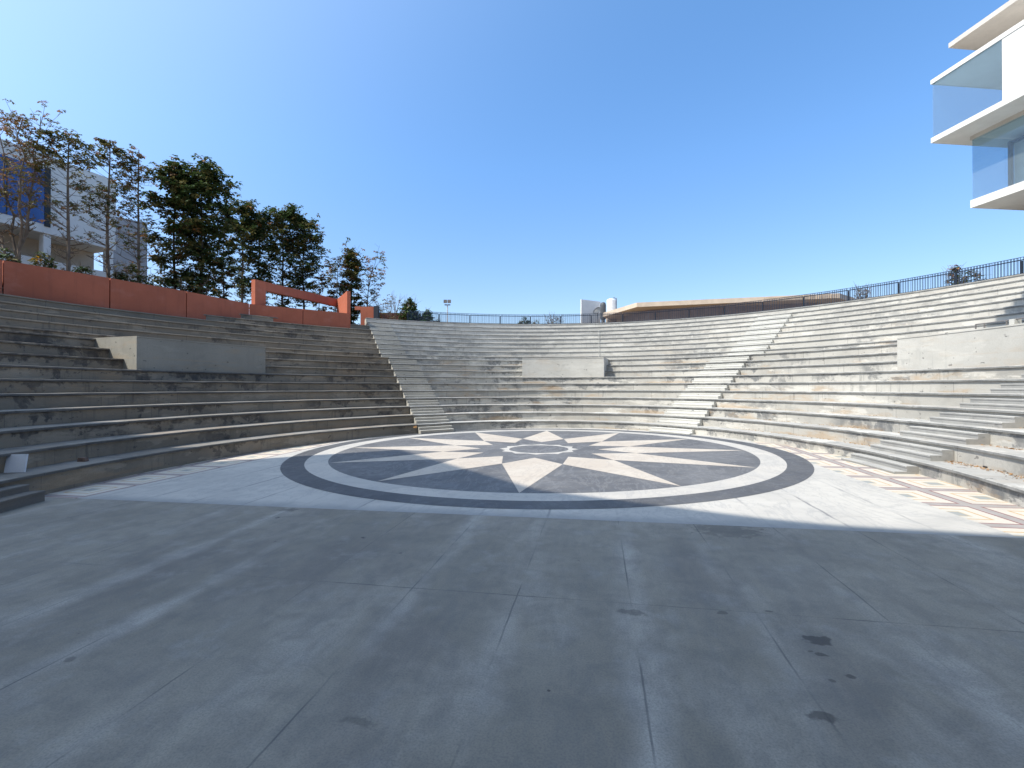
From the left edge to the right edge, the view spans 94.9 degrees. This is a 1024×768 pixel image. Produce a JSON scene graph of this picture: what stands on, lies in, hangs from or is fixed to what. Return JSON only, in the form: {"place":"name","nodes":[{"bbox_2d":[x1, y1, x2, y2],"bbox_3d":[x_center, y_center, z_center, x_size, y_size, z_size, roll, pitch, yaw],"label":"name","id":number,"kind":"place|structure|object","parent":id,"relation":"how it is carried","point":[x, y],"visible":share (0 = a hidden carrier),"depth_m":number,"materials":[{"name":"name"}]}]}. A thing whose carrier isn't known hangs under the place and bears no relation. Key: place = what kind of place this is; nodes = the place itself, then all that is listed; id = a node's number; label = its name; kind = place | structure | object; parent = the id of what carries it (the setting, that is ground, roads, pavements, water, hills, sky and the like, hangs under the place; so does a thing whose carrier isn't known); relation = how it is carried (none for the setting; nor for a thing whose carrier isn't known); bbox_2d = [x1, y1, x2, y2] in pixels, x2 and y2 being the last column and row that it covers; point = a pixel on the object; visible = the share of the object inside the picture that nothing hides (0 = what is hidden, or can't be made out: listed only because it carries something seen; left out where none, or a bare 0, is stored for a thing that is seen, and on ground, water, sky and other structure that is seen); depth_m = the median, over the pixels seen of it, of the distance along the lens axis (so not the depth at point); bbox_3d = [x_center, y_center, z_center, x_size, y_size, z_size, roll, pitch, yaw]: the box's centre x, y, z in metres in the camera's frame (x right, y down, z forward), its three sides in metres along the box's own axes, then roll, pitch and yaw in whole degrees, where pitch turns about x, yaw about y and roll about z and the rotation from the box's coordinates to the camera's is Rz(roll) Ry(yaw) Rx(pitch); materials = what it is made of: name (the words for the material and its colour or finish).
{"place":"outdoors","nodes":[
{"label":"outdoors","id":0,"kind":"place"},
{"bbox_2d":[77,457,88,461],"bbox_3d":[-11.299,1.985,12.396,0.204,0.111,0.149,0,0,0],"label":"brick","id":1,"kind":"object","parent":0,"point":[83,459],"visible":1,"depth_m":12.33,"materials":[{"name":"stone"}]},
{"bbox_2d":[45,440,346,497],"bbox_3d":[-10.548,2.629,21.542,5.760,0.001,21.456,-1,0,10],"label":"tile border","id":2,"kind":"object","parent":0,"point":[106,486],"visible":0.25,"depth_m":13.50,"materials":[{"name":"beige tile"}]},
{"bbox_2d":[0,497,1023,767],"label":"plaza floor","id":3,"kind":"structure","parent":0,"point":[160,635],"depth_m":4.42,"materials":[{"name":"concrete"}]},
{"bbox_2d":[0,484,45,512],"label":"staircase","id":4,"kind":"structure","parent":3,"relation":"on","point":[12,497],"depth_m":9.80,"materials":[{"name":"concrete"}]},
{"bbox_2d":[0,0,1023,324],"label":"sky","id":5,"kind":"structure","parent":0,"point":[514,157],"materials":[{"name":"blue"}]},
{"bbox_2d":[82,428,1019,537],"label":"marble floor","id":6,"kind":"structure","parent":0,"point":[821,498],"depth_m":9.53,"materials":[{"name":"white stone"}]},
{"bbox_2d":[280,429,813,508],"bbox_3d":[1.030,2.507,18.143,17.894,0.087,17.894,0,0,10],"label":"floor medallion","id":7,"kind":"object","parent":6,"relation":"on","point":[547,468],"visible":0.99,"depth_m":13.72,"materials":[{"name":"stone"}]},
{"bbox_2d":[593,307,600,312],"bbox_3d":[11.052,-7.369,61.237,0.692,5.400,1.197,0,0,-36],"label":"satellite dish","id":8,"kind":"object","parent":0,"point":[597,310],"visible":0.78,"depth_m":61.48,"materials":[{"name":"white metal"}]},
{"bbox_2d":[743,409,1023,480],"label":"leaf litter","id":9,"kind":"object","parent":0,"point":[1010,474],"visible":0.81,"depth_m":11.85,"materials":[{"name":"brown plant"}]},
{"bbox_2d":[749,440,1023,537],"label":"tile border","id":10,"kind":"object","parent":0,"point":[990,511],"visible":0.25,"depth_m":10.39,"materials":[{"name":"beige tile"}]},
{"bbox_3d":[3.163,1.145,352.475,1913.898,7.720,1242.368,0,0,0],"label":"terrain","id":11,"kind":"structure","parent":0,"visible":0},
{"bbox_2d":[0,247,21,262],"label":"shrub","id":12,"kind":"object","parent":11,"relation":"on","point":[11,258],"visible":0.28,"depth_m":25.46,"materials":[{"name":"green plant"}]},
{"bbox_2d":[0,99,66,262],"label":"tree","id":13,"kind":"object","parent":11,"relation":"on","point":[4,193],"visible":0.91,"depth_m":27.91,"materials":[{"name":"green plant"}]},
{"bbox_2d":[27,251,60,268],"bbox_3d":[-27.344,-6.414,27.401,1.753,3.162,1.788,0,-1,-41],"label":"shrub","id":14,"kind":"object","parent":11,"relation":"on","point":[47,263],"visible":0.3,"depth_m":27.34,"materials":[{"name":"green plant"}]},
{"bbox_2d":[13,125,108,271],"bbox_3d":[-27.666,-10.279,29.160,4.000,11.036,4.505,0,0,0],"label":"tree","id":15,"kind":"object","parent":11,"relation":"on","point":[63,165],"visible":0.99,"depth_m":29.23,"materials":[{"name":"green plant"}]},
{"bbox_2d":[0,139,136,280],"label":"campus building","id":16,"kind":"structure","parent":11,"relation":"on","point":[37,240],"depth_m":39.61,"materials":[{"name":"white paint"}]},
{"bbox_2d":[0,154,44,223],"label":"window","id":17,"kind":"structure","parent":16,"relation":"in","point":[38,214],"depth_m":37.18,"materials":[{"name":"blue glass"}]},
{"bbox_2d":[6,156,50,227],"bbox_3d":[-40.806,-15.368,31.049,0.120,4.848,16.392,0,0,19],"label":"window frame","id":18,"kind":"structure","parent":16,"relation":"in","point":[46,210],"depth_m":38.55,"materials":[{"name":"black metal"}]},
{"bbox_2d":[70,259,95,274],"bbox_3d":[-25.941,-6.087,28.597,1.998,2.810,1.884,0,0,0],"label":"shrub","id":19,"kind":"object","parent":11,"relation":"on","point":[82,269],"visible":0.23,"depth_m":28.39,"materials":[{"name":"green plant"}]},
{"bbox_2d":[73,137,138,277],"bbox_3d":[-26.905,-10.559,31.191,2.945,11.622,3.179,0,0,14],"label":"tree","id":20,"kind":"object","parent":11,"relation":"on","point":[106,144],"visible":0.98,"depth_m":31.16,"materials":[{"name":"green plant"}]},
{"bbox_2d":[106,266,131,280],"bbox_3d":[-25.916,-6.342,30.957,1.637,3.112,1.645,0,0,-9],"label":"shrub","id":21,"kind":"object","parent":11,"relation":"on","point":[117,273],"visible":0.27,"depth_m":30.87,"materials":[{"name":"green plant"}]},
{"bbox_2d":[94,144,162,284],"bbox_3d":[-26.431,-10.627,32.743,3.592,11.778,3.645,0,0,0],"label":"tree","id":22,"kind":"object","parent":11,"relation":"on","point":[133,162],"visible":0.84,"depth_m":32.49,"materials":[{"name":"green plant"}]},
{"bbox_2d":[113,217,146,283],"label":"building","id":23,"kind":"structure","parent":11,"relation":"on","point":[116,256],"depth_m":56.29,"materials":[{"name":"paint"}]},
{"bbox_2d":[115,262,156,285],"bbox_3d":[-25.170,-6.479,31.748,2.457,3.350,2.618,0,0,0],"label":"shrub","id":24,"kind":"object","parent":11,"relation":"on","point":[139,277],"visible":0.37,"depth_m":31.61,"materials":[{"name":"green plant"}]},
{"bbox_2d":[133,154,210,291],"bbox_3d":[-24.754,-10.665,34.707,4.758,11.931,4.969,0,0,0],"label":"tree","id":25,"kind":"object","parent":11,"relation":"on","point":[172,168],"visible":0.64,"depth_m":34.06,"materials":[{"name":"green plant"}]},
{"bbox_2d":[163,272,222,297],"bbox_3d":[-23.177,-6.508,34.305,3.657,3.588,3.473,0,0,-20],"label":"shrub","id":26,"kind":"object","parent":11,"relation":"on","point":[193,284],"visible":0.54,"depth_m":33.87,"materials":[{"name":"green plant"}]},
{"bbox_2d":[164,153,241,297],"bbox_3d":[-23.424,-10.877,35.787,5.024,12.317,5.257,0,0,-35],"label":"tree","id":27,"kind":"object","parent":11,"relation":"on","point":[207,189],"visible":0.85,"depth_m":35.15,"materials":[{"name":"green plant"}]},
{"bbox_2d":[209,211,240,299],"bbox_3d":[-22.968,-9.358,37.564,2.253,9.301,2.387,0,0,-29],"label":"tree","id":28,"kind":"object","parent":11,"relation":"on","point":[233,269],"visible":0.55,"depth_m":37.51,"materials":[{"name":"green plant"}]},
{"bbox_2d":[218,198,266,302],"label":"tree","id":29,"kind":"object","parent":11,"relation":"on","point":[245,207],"visible":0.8,"depth_m":40.18,"materials":[{"name":"green plant"}]},
{"bbox_2d":[239,208,283,305],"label":"tree","id":30,"kind":"object","parent":11,"relation":"on","point":[261,272],"visible":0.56,"depth_m":41.53,"materials":[{"name":"green plant"}]},
{"bbox_2d":[261,203,314,307],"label":"tree","id":31,"kind":"object","parent":11,"relation":"on","point":[282,215],"visible":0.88,"depth_m":43.14,"materials":[{"name":"green plant"}]},
{"bbox_2d":[279,213,328,308],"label":"tree","id":32,"kind":"object","parent":11,"relation":"on","point":[306,235],"visible":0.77,"depth_m":44.28,"materials":[{"name":"green plant"}]},
{"bbox_2d":[310,275,332,310],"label":"tree","id":33,"kind":"object","parent":11,"relation":"on","point":[322,279],"visible":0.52,"depth_m":46.47,"materials":[{"name":"green plant"}]},
{"bbox_2d":[320,237,354,311],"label":"tree","id":34,"kind":"object","parent":11,"relation":"on","point":[334,284],"visible":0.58,"depth_m":47.22,"materials":[{"name":"green plant"}]},
{"bbox_2d":[338,247,367,324],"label":"tree","id":35,"kind":"object","parent":11,"relation":"on","point":[352,274],"visible":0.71,"depth_m":46.86,"materials":[{"name":"green plant"}]},
{"bbox_2d":[355,306,379,324],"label":"orange gate wall","id":36,"kind":"structure","parent":11,"relation":"on","point":[370,312],"depth_m":43.72,"materials":[{"name":"concrete"}]},
{"bbox_2d":[351,245,387,306],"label":"tree","id":37,"kind":"object","parent":11,"relation":"on","point":[372,292],"visible":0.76,"depth_m":48.04,"materials":[{"name":"green plant"}]},
{"bbox_2d":[373,294,407,319],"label":"shrub","id":38,"kind":"object","parent":11,"relation":"on","point":[388,311],"visible":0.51,"depth_m":46.37,"materials":[{"name":"green plant"}]},
{"bbox_2d":[380,313,400,319],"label":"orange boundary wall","id":39,"kind":"structure","parent":11,"relation":"on","point":[381,316],"depth_m":49.31,"materials":[{"name":"concrete"}]},
{"bbox_2d":[396,297,421,320],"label":"shrub","id":40,"kind":"object","parent":11,"relation":"on","point":[411,304],"visible":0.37,"depth_m":46.00,"materials":[{"name":"green plant"}]},
{"bbox_2d":[421,307,434,321],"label":"shrub","id":41,"kind":"object","parent":11,"relation":"on","point":[428,316],"visible":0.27,"depth_m":46.07,"materials":[{"name":"green plant"}]},
{"bbox_2d":[444,300,450,321],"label":"floodlight mast","id":42,"kind":"object","parent":11,"relation":"on","point":[447,301],"visible":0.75,"depth_m":57.58,"materials":[{"name":"grey metal"}]},
{"bbox_2d":[518,317,536,323],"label":"shrub","id":43,"kind":"object","parent":11,"relation":"on","point":[527,321],"visible":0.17,"depth_m":48.79,"materials":[{"name":"green plant"}]},
{"bbox_2d":[544,311,564,323],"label":"shrub","id":44,"kind":"object","parent":11,"relation":"on","point":[552,320],"visible":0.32,"depth_m":49.22,"materials":[{"name":"green plant"}]},
{"bbox_2d":[581,299,600,322],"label":"white fin wall","id":45,"kind":"structure","parent":11,"relation":"on","point":[588,306],"depth_m":63.17,"materials":[{"name":"paint"}]},
{"bbox_2d":[600,302,605,321],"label":"black tank","id":46,"kind":"object","parent":11,"relation":"on","point":[603,307],"visible":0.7,"depth_m":62.19,"materials":[{"name":"grey metal"}]},
{"bbox_2d":[604,293,853,321],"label":"flat house","id":47,"kind":"structure","parent":11,"relation":"on","point":[657,306],"depth_m":52.58,"materials":[{"name":"paint"}]},
{"bbox_2d":[606,297,616,322],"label":"water tank","id":48,"kind":"object","parent":47,"relation":"on","point":[611,303],"visible":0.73,"depth_m":63.17,"materials":[{"name":"plastic"}]},
{"bbox_2d":[853,281,871,298],"bbox_3d":[27.973,-6.475,37.537,1.584,3.422,2.067,0,0,0],"label":"shrub","id":49,"kind":"object","parent":11,"relation":"on","point":[861,292],"visible":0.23,"depth_m":37.35,"materials":[{"name":"green plant"}]},
{"bbox_2d":[942,264,966,285],"bbox_3d":[30.825,-6.562,32.752,1.483,3.516,1.629,0,-1,44],"label":"shrub","id":50,"kind":"object","parent":11,"relation":"on","point":[958,274],"visible":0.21,"depth_m":32.57,"materials":[{"name":"green plant"}]},
{"bbox_2d":[957,270,985,283],"bbox_3d":[32.310,-6.483,33.214,2.330,3.376,2.207,0,0,25],"label":"shrub","id":51,"kind":"object","parent":11,"relation":"on","point":[972,276],"visible":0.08,"depth_m":33.02,"materials":[{"name":"green plant"}]},
{"bbox_2d":[930,0,1023,209],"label":"modern building","id":52,"kind":"structure","parent":11,"relation":"on","point":[995,41],"depth_m":25.86,"materials":[{"name":"paint"}]},
{"bbox_2d":[1008,135,1023,185],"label":"window frame","id":53,"kind":"structure","parent":52,"relation":"in","point":[1010,143],"depth_m":26.50,"materials":[{"name":"grey metal"}]},
{"label":"ground","id":54,"kind":"structure","parent":0,"visible":0},
{"bbox_2d":[0,287,417,493],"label":"seating tier","id":55,"kind":"object","parent":54,"relation":"on","point":[70,394],"visible":0.86,"depth_m":19.01,"materials":[{"name":"concrete"}]},
{"bbox_2d":[0,260,1,293],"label":"orange wall","id":56,"kind":"structure","parent":55,"relation":"on","point":[0,276],"depth_m":21.93,"materials":[{"name":"paint"}]},
{"bbox_2d":[4,454,28,472],"bbox_3d":[-11.445,1.830,10.858,0.474,0.401,0.229,0,0,-10],"label":"white board","id":57,"kind":"object","parent":55,"relation":"on","point":[14,463],"visible":1,"depth_m":10.84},
{"bbox_2d":[2,260,108,307],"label":"orange wall","id":58,"kind":"structure","parent":55,"relation":"on","point":[34,281],"depth_m":23.59,"materials":[{"name":"concrete"}]},
{"bbox_2d":[109,278,185,316],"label":"orange wall","id":59,"kind":"structure","parent":55,"relation":"on","point":[132,296],"depth_m":27.16,"materials":[{"name":"concrete"}]},
{"bbox_2d":[95,336,265,372],"bbox_3d":[-14.971,-1.199,22.118,2.855,1.395,6.689,0,0,25],"label":"parapet box","id":60,"kind":"object","parent":55,"relation":"on","point":[142,353],"visible":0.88,"depth_m":20.47,"materials":[{"name":"concrete"}]},
{"bbox_2d":[186,291,248,319],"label":"orange wall","id":61,"kind":"structure","parent":55,"relation":"on","point":[198,306],"depth_m":30.72,"materials":[{"name":"concrete"}]},
{"bbox_2d":[249,304,349,327],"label":"orange wall","id":62,"kind":"structure","parent":55,"relation":"on","point":[308,317],"depth_m":35.72,"materials":[{"name":"concrete"}]},
{"bbox_2d":[251,279,350,312],"bbox_3d":[-15.457,-5.969,37.130,3.772,3.067,8.469,0,0,22],"label":"portal frame","id":63,"kind":"object","parent":62,"relation":"on","point":[259,289],"visible":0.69,"depth_m":37.03,"materials":[{"name":"orange paint"}]},
{"bbox_2d":[368,323,453,433],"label":"staircase","id":64,"kind":"structure","parent":54,"relation":"on","point":[432,429],"depth_m":29.18,"materials":[{"name":"concrete"}]},
{"bbox_2d":[365,308,794,430],"bbox_3d":[4.534,-1.407,34.484,35.011,8.762,22.457,0,0,0],"label":"seating tier","id":65,"kind":"object","parent":54,"relation":"on","point":[472,373],"visible":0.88,"depth_m":32.69,"materials":[{"name":"concrete"}]},
{"bbox_2d":[522,357,608,376],"bbox_3d":[3.788,-1.121,33.828,6.377,1.398,2.970,0,0,8],"label":"parapet box","id":66,"kind":"object","parent":65,"relation":"on","point":[568,367],"visible":0.87,"depth_m":32.68,"materials":[{"name":"concrete"}]},
{"bbox_2d":[407,257,1023,323],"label":"railing","id":67,"kind":"object","parent":65,"relation":"on","point":[762,306],"visible":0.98,"depth_m":36.31,"materials":[{"name":"metal"}]},
{"bbox_2d":[649,314,791,434],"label":"staircase","id":68,"kind":"structure","parent":54,"relation":"on","point":[688,422],"depth_m":27.45,"materials":[{"name":"concrete"}]},
{"bbox_2d":[694,274,1023,507],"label":"seating tier","id":69,"kind":"object","parent":54,"relation":"on","point":[835,362],"visible":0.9,"depth_m":21.19,"materials":[{"name":"concrete"}]},
{"bbox_2d":[897,323,1023,369],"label":"parapet box","id":70,"kind":"object","parent":69,"relation":"on","point":[994,346],"visible":0.9,"depth_m":16.93,"materials":[{"name":"concrete"}]},
{"bbox_2d":[975,318,1023,328],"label":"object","id":71,"kind":"object","parent":70,"relation":"on","point":[1015,321],"visible":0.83,"depth_m":15.59,"materials":[{"name":"metal"}]},
{"bbox_2d":[841,374,1023,473],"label":"staircase","id":72,"kind":"structure","parent":54,"relation":"on","point":[925,452],"depth_m":13.39,"materials":[{"name":"concrete"}]}
]}

